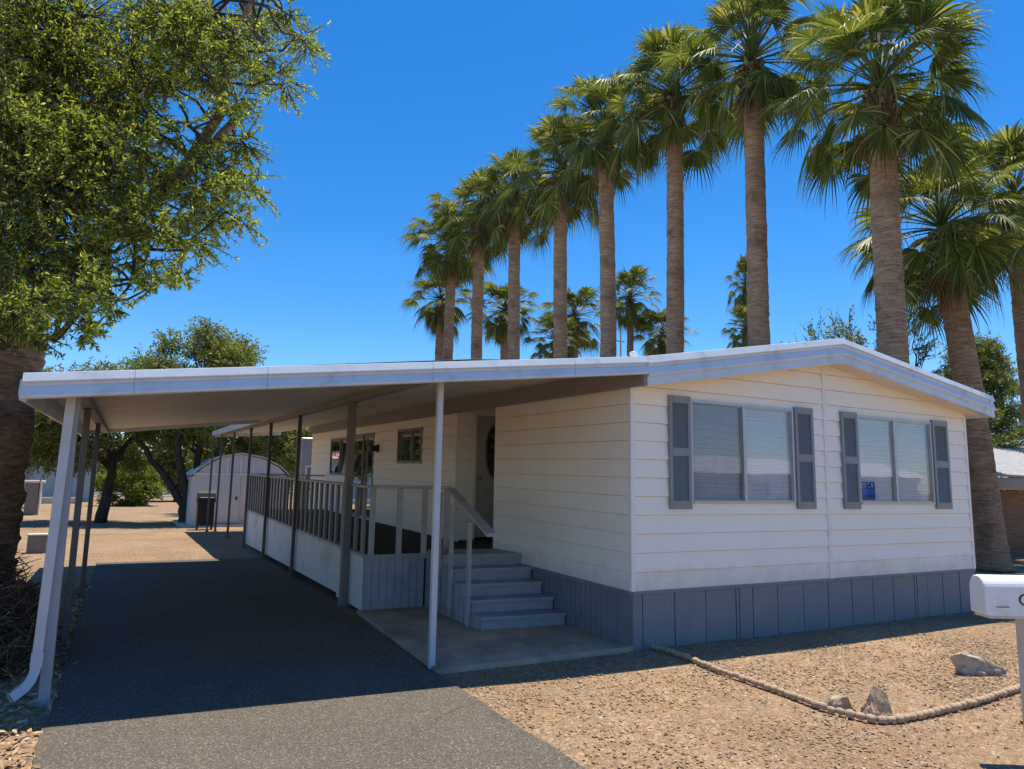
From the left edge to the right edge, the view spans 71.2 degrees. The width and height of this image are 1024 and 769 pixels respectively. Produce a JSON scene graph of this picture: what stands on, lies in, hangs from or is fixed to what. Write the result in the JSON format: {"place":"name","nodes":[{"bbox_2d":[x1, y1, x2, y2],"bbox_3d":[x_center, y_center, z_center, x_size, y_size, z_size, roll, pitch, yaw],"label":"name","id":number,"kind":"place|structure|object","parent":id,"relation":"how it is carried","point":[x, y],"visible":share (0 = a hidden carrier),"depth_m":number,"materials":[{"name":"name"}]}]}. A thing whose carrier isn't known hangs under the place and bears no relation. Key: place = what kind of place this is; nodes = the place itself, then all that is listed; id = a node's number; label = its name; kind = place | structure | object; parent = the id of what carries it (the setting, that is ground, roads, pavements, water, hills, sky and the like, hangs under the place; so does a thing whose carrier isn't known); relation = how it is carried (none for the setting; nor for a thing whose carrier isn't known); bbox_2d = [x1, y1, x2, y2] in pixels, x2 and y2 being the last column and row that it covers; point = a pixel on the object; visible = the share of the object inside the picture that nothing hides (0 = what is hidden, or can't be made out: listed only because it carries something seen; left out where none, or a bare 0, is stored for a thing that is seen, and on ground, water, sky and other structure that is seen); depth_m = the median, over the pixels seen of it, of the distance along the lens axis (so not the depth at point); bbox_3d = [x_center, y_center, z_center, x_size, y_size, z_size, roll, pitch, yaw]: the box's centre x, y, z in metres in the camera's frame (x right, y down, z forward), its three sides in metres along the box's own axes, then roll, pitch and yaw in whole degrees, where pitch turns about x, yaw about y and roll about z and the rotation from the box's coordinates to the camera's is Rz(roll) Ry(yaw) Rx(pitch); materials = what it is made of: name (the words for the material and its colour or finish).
{"place":"outdoors","nodes":[
{"label":"outdoors","id":0,"kind":"place"},
{"bbox_2d":[94,492,289,496],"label":"road","id":1,"kind":"structure","parent":0,"point":[96,493],"depth_m":72.75,"materials":[{"name":"grey asphalt"}]},
{"bbox_2d":[299,438,312,508],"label":"building","id":2,"kind":"structure","parent":0,"point":[305,457],"depth_m":23.60,"materials":[{"name":"grey metal"}]},
{"bbox_2d":[305,465,310,491],"bbox_3d":[-6.486,3.139,23.644,0.730,0.900,0.040,5,-9,-28],"label":"window","id":3,"kind":"structure","parent":2,"relation":"in","point":[307,467],"depth_m":23.53,"materials":[{"name":"metal"}]},
{"bbox_2d":[32,557,585,768],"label":"driveway","id":4,"kind":"structure","parent":0,"point":[250,663],"depth_m":5.61,"materials":[{"name":"grey asphalt"}]},
{"bbox_2d":[357,605,632,674],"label":"pavement","id":5,"kind":"structure","parent":0,"point":[461,647],"depth_m":7.37,"materials":[{"name":"grey concrete"}]},
{"bbox_2d":[0,484,1023,768],"bbox_3d":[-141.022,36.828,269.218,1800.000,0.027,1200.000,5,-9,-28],"label":"ground","id":6,"kind":"structure","parent":0,"point":[152,532],"depth_m":5.91,"materials":[{"name":"beige gravel"}]},
{"bbox_2d":[0,535,61,680],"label":"brush pile","id":7,"kind":"object","parent":6,"relation":"on","point":[18,612],"visible":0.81,"depth_m":6.54,"materials":[{"name":"brown plant"}]},
{"bbox_2d":[23,480,45,514],"bbox_3d":[-20.645,4.887,30.759,0.780,1.510,0.800,5,-9,-28],"label":"utility cabinet","id":8,"kind":"object","parent":6,"relation":"on","point":[32,504],"visible":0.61,"depth_m":30.53,"materials":[{"name":"grey metal"}]},
{"bbox_2d":[26,533,47,553],"bbox_3d":[-10.372,3.472,15.620,0.400,0.420,0.340,5,-9,-28],"label":"concrete block","id":9,"kind":"object","parent":6,"relation":"on","point":[36,543],"depth_m":15.49,"materials":[{"name":"grey concrete"}]},
{"bbox_2d":[0,584,92,768],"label":"leaf litter","id":10,"kind":"object","parent":6,"relation":"on","point":[9,763],"visible":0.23,"depth_m":5.08,"materials":[{"name":"brown plant"}]},
{"bbox_2d":[41,497,74,503],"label":"wall","id":11,"kind":"structure","parent":6,"relation":"on","point":[46,500],"depth_m":43.37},
{"bbox_2d":[24,434,102,501],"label":"house","id":12,"kind":"structure","parent":6,"relation":"on","point":[48,487],"depth_m":46.96,"materials":[{"name":"ceramic"}]},
{"bbox_2d":[25,356,162,522],"bbox_3d":[-15.716,1.890,26.509,6.437,6.563,5.632,5,-9,-28],"label":"mesquite tree","id":13,"kind":"object","parent":6,"relation":"on","point":[47,433],"visible":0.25,"depth_m":26.30,"materials":[{"name":"green plant"}]},
{"bbox_2d":[88,449,167,506],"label":"hedge bush","id":14,"kind":"object","parent":6,"relation":"on","point":[139,490],"visible":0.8,"depth_m":41.56,"materials":[{"name":"green plant"}]},
{"bbox_2d":[96,425,231,500],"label":"background tree","id":15,"kind":"object","parent":6,"relation":"on","point":[167,463],"visible":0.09,"depth_m":50.95,"materials":[{"name":"green plant"}]},
{"bbox_2d":[0,0,332,615],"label":"shade tree","id":16,"kind":"object","parent":6,"relation":"on","point":[49,67],"visible":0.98,"depth_m":7.55,"materials":[{"name":"green plant"}]},
{"bbox_2d":[81,316,268,521],"bbox_3d":[-12.823,1.392,27.016,6.774,7.883,5.906,5,-9,-28],"label":"mesquite tree","id":17,"kind":"object","parent":6,"relation":"on","point":[217,351],"visible":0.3,"depth_m":26.36,"materials":[{"name":"green plant"}]},
{"bbox_2d":[95,449,294,492],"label":"tree line","id":18,"kind":"object","parent":6,"relation":"on","point":[100,471],"visible":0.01,"depth_m":85.18,"materials":[{"name":"green plant"}]},
{"bbox_2d":[195,491,215,529],"bbox_3d":[-10.199,4.181,23.769,0.560,1.280,0.514,5,-9,-28],"label":"trash can","id":19,"kind":"object","parent":6,"relation":"on","point":[201,507],"visible":1,"depth_m":23.63,"materials":[{"name":"black plastic"}]},
{"bbox_2d":[173,453,288,526],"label":"storage shed","id":20,"kind":"structure","parent":6,"relation":"on","point":[199,480],"depth_m":25.70,"materials":[{"name":"white paint"}]},
{"bbox_2d":[212,475,240,522],"bbox_3d":[-10.259,4.089,25.577,0.950,1.680,0.080,5,-9,-28],"label":"door","id":21,"kind":"structure","parent":20,"relation":"in","point":[224,487],"depth_m":25.61,"materials":[{"name":"white paint"}]},
{"bbox_2d":[182,425,296,477],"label":"background tree","id":22,"kind":"object","parent":6,"relation":"on","point":[241,444],"visible":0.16,"depth_m":34.01,"materials":[{"name":"green plant"}]},
{"bbox_2d":[247,427,312,466],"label":"background tree","id":23,"kind":"object","parent":6,"relation":"on","point":[281,448],"visible":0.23,"depth_m":28.80,"materials":[{"name":"green plant"}]},
{"bbox_2d":[6,356,648,706],"bbox_3d":[-5.651,1.921,14.531,5.392,3.356,19.690,5,-9,-28],"label":"carport","id":24,"kind":"object","parent":6,"relation":"on","point":[269,401],"visible":0.95,"depth_m":7.01,"materials":[{"name":"white metal"}]},
{"bbox_2d":[245,473,565,629],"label":"porch deck","id":25,"kind":"structure","parent":6,"relation":"on","point":[494,588],"depth_m":9.37,"materials":[{"name":"wood"}]},
{"bbox_2d":[402,272,471,359],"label":"palm tree","id":26,"kind":"object","parent":6,"relation":"on","point":[434,317],"visible":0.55,"depth_m":36.11,"materials":[{"name":"green plant"}]},
{"bbox_2d":[395,195,498,359],"bbox_3d":[-2.864,-1.177,31.777,4.961,14.340,4.181,5,-9,-28],"label":"palm tree","id":27,"kind":"object","parent":6,"relation":"on","point":[452,272],"visible":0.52,"depth_m":31.88,"materials":[{"name":"green plant"}]},
{"bbox_2d":[421,167,532,358],"bbox_3d":[-1.368,-1.674,28.963,5.114,14.590,4.752,5,-9,-28],"label":"palm tree","id":28,"kind":"object","parent":6,"relation":"on","point":[479,251],"visible":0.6,"depth_m":29.10,"materials":[{"name":"green plant"}]},
{"bbox_2d":[463,282,548,359],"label":"palm tree","id":29,"kind":"object","parent":6,"relation":"on","point":[499,333],"visible":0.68,"depth_m":35.52,"materials":[{"name":"green plant"}]},
{"bbox_2d":[459,146,553,359],"bbox_3d":[0.015,-1.877,26.426,4.003,14.342,4.659,5,-9,-28],"label":"palm tree","id":30,"kind":"object","parent":6,"relation":"on","point":[499,231],"visible":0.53,"depth_m":26.52,"materials":[{"name":"green plant"}]},
{"bbox_2d":[491,111,617,358],"bbox_3d":[1.683,-2.095,23.439,4.642,14.009,4.331,5,-9,-28],"label":"palm tree","id":31,"kind":"object","parent":6,"relation":"on","point":[561,214],"visible":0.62,"depth_m":23.70,"materials":[{"name":"green plant"}]},
{"bbox_2d":[522,311,592,358],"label":"palm tree","id":32,"kind":"object","parent":6,"relation":"on","point":[541,348],"visible":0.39,"depth_m":35.70,"materials":[{"name":"green plant"}]},
{"bbox_2d":[536,286,600,357],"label":"palm tree","id":33,"kind":"object","parent":6,"relation":"on","point":[585,295],"visible":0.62,"depth_m":37.44,"materials":[{"name":"green plant"}]},
{"bbox_2d":[535,66,662,356],"bbox_3d":[2.717,-2.573,21.265,4.254,14.382,4.348,5,-9,-28],"label":"palm tree","id":34,"kind":"object","parent":6,"relation":"on","point":[609,181],"visible":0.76,"depth_m":21.37,"materials":[{"name":"green plant"}]},
{"bbox_2d":[617,327,624,356],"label":"utility pole","id":35,"kind":"object","parent":6,"relation":"on","point":[620,341],"visible":0.26,"depth_m":45.40,"materials":[{"name":"white metal"}]},
{"bbox_2d":[596,265,663,356],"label":"palm tree","id":36,"kind":"object","parent":6,"relation":"on","point":[628,322],"visible":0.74,"depth_m":40.62,"materials":[{"name":"green plant"}]},
{"bbox_2d":[308,338,995,650],"bbox_3d":[0.453,2.085,15.403,6.510,4.248,15.460,5,-9,-28],"label":"mobile home","id":37,"kind":"object","parent":6,"relation":"on","point":[677,499],"visible":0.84,"depth_m":8.77,"materials":[{"name":"beige"}]},
{"bbox_2d":[329,437,346,474],"bbox_3d":[-4.287,1.807,17.927,0.160,0.952,1.620,5,-9,-28],"label":"side window","id":38,"kind":"structure","parent":37,"relation":"in","point":[337,450],"depth_m":18.00,"materials":[{"name":"glass"}]},
{"bbox_2d":[352,432,374,517],"bbox_3d":[-3.371,2.035,16.162,0.160,1.866,1.820,5,-9,-28],"label":"sliding door","id":39,"kind":"structure","parent":37,"relation":"in","point":[363,460],"depth_m":16.00,"materials":[{"name":"glass"}]},
{"bbox_2d":[396,427,422,463],"bbox_3d":[-1.884,1.163,13.515,0.160,0.686,1.310,5,-9,-28],"label":"side window","id":40,"kind":"structure","parent":37,"relation":"in","point":[409,441],"depth_m":13.47,"materials":[{"name":"glass"}]},
{"bbox_2d":[474,415,494,536],"bbox_3d":[-0.235,1.519,11.861,0.825,1.981,0.100,5,-9,-28],"label":"door","id":41,"kind":"structure","parent":37,"relation":"in","point":[485,448],"depth_m":11.77,"materials":[{"name":"white wood"}]},
{"bbox_2d":[691,399,796,503],"bbox_3d":[2.697,0.807,8.352,1.660,1.157,0.090,5,-9,-28],"label":"window","id":42,"kind":"structure","parent":37,"relation":"in","point":[720,488],"depth_m":8.35,"materials":[{"name":"glass"}]},
{"bbox_2d":[861,482,874,499],"bbox_3d":[4.643,1.398,9.343,0.320,0.253,0.022,5,-9,-28],"label":"window sign","id":43,"kind":"object","parent":37,"relation":"on","point":[868,490],"visible":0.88,"depth_m":9.35,"materials":[{"name":"blue paper"}]},
{"bbox_2d":[857,415,935,504],"bbox_3d":[5.177,1.035,9.669,1.605,1.157,0.090,5,-9,-28],"label":"window","id":44,"kind":"structure","parent":37,"relation":"in","point":[896,479],"depth_m":9.70,"materials":[{"name":"glass"}]},
{"bbox_2d":[580,19,740,353],"bbox_3d":[4.244,-2.742,18.766,5.064,14.078,4.591,5,-9,-28],"label":"palm tree","id":45,"kind":"object","parent":6,"relation":"on","point":[671,137],"visible":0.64,"depth_m":18.89,"materials":[{"name":"green plant"}]},
{"bbox_2d":[628,308,697,355],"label":"palm tree","id":46,"kind":"object","parent":6,"relation":"on","point":[659,348],"visible":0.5,"depth_m":40.35,"materials":[{"name":"green plant"}]},
{"bbox_2d":[720,304,747,348],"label":"palm tree","id":47,"kind":"object","parent":6,"relation":"on","point":[741,311],"visible":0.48,"depth_m":67.55,"materials":[{"name":"green plant"}]},
{"bbox_2d":[724,255,747,326],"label":"palm tree","id":48,"kind":"object","parent":6,"relation":"on","point":[741,299],"visible":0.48,"depth_m":71.13,"materials":[{"name":"green plant"}]},
{"bbox_2d":[646,0,848,346],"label":"palm tree","id":49,"kind":"object","parent":6,"relation":"on","point":[758,84],"visible":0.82,"depth_m":16.42,"materials":[{"name":"green plant"}]},
{"bbox_2d":[649,644,1019,723],"bbox_3d":[4.298,2.766,7.461,5.424,0.072,2.729,5,-9,-28],"label":"garden edging","id":50,"kind":"object","parent":6,"relation":"on","point":[949,707],"visible":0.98,"depth_m":5.60,"materials":[{"name":"beige concrete"}]},
{"bbox_2d":[824,695,853,709],"bbox_3d":[2.525,2.454,5.520,0.237,0.123,0.140,4,-8,-20],"label":"rock","id":51,"kind":"object","parent":6,"relation":"on","point":[840,701],"visible":0.73,"depth_m":5.47,"materials":[{"name":"beige stone"}]},
{"bbox_2d":[779,295,949,374],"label":"twiggy tree","id":52,"kind":"object","parent":6,"relation":"on","point":[850,336],"visible":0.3,"depth_m":16.69,"materials":[{"name":"green plant"}]},
{"bbox_2d":[860,685,892,716],"bbox_3d":[2.758,2.402,5.410,0.252,0.255,0.167,4,-9,-23],"label":"rock","id":53,"kind":"object","parent":6,"relation":"on","point":[877,703],"visible":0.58,"depth_m":5.37,"materials":[{"name":"grey stone"}]},
{"bbox_2d":[753,0,1002,363],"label":"palm tree","id":54,"kind":"object","parent":6,"relation":"on","point":[884,142],"visible":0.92,"depth_m":13.44,"materials":[{"name":"green plant"}]},
{"bbox_2d":[834,145,1023,571],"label":"palm tree","id":55,"kind":"object","parent":6,"relation":"on","point":[954,272],"visible":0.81,"depth_m":15.60,"materials":[{"name":"green plant"}]},
{"bbox_2d":[915,119,1023,436],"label":"palm tree","id":56,"kind":"object","parent":6,"relation":"on","point":[1010,150],"visible":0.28,"depth_m":18.44,"materials":[{"name":"green plant"}]},
{"bbox_2d":[930,330,1023,490],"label":"tree","id":57,"kind":"object","parent":6,"relation":"on","point":[991,356],"visible":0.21,"depth_m":26.71,"materials":[{"name":"green plant"}]},
{"bbox_2d":[950,651,1006,675],"bbox_3d":[4.323,2.607,6.635,0.516,0.244,0.187,2,-8,-8],"label":"rock","id":58,"kind":"object","parent":6,"relation":"on","point":[966,663],"visible":0.77,"depth_m":6.57,"materials":[{"name":"stone"}]},
{"bbox_2d":[969,574,1023,728],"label":"mailbox","id":59,"kind":"object","parent":6,"relation":"on","point":[997,596],"visible":1,"depth_m":4.58,"materials":[{"name":"white metal"}]},
{"bbox_2d":[993,444,1023,554],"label":"neighbor house","id":60,"kind":"structure","parent":6,"relation":"on","point":[1009,461],"depth_m":19.79,"materials":[{"name":"brown brick"}]},
{"bbox_2d":[0,0,1023,473],"label":"sky","id":61,"kind":"structure","parent":0,"point":[414,95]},
{"bbox_2d":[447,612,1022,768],"bbox_3d":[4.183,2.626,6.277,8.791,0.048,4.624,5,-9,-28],"label":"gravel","id":62,"kind":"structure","parent":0,"point":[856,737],"depth_m":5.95,"materials":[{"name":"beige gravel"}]}
]}

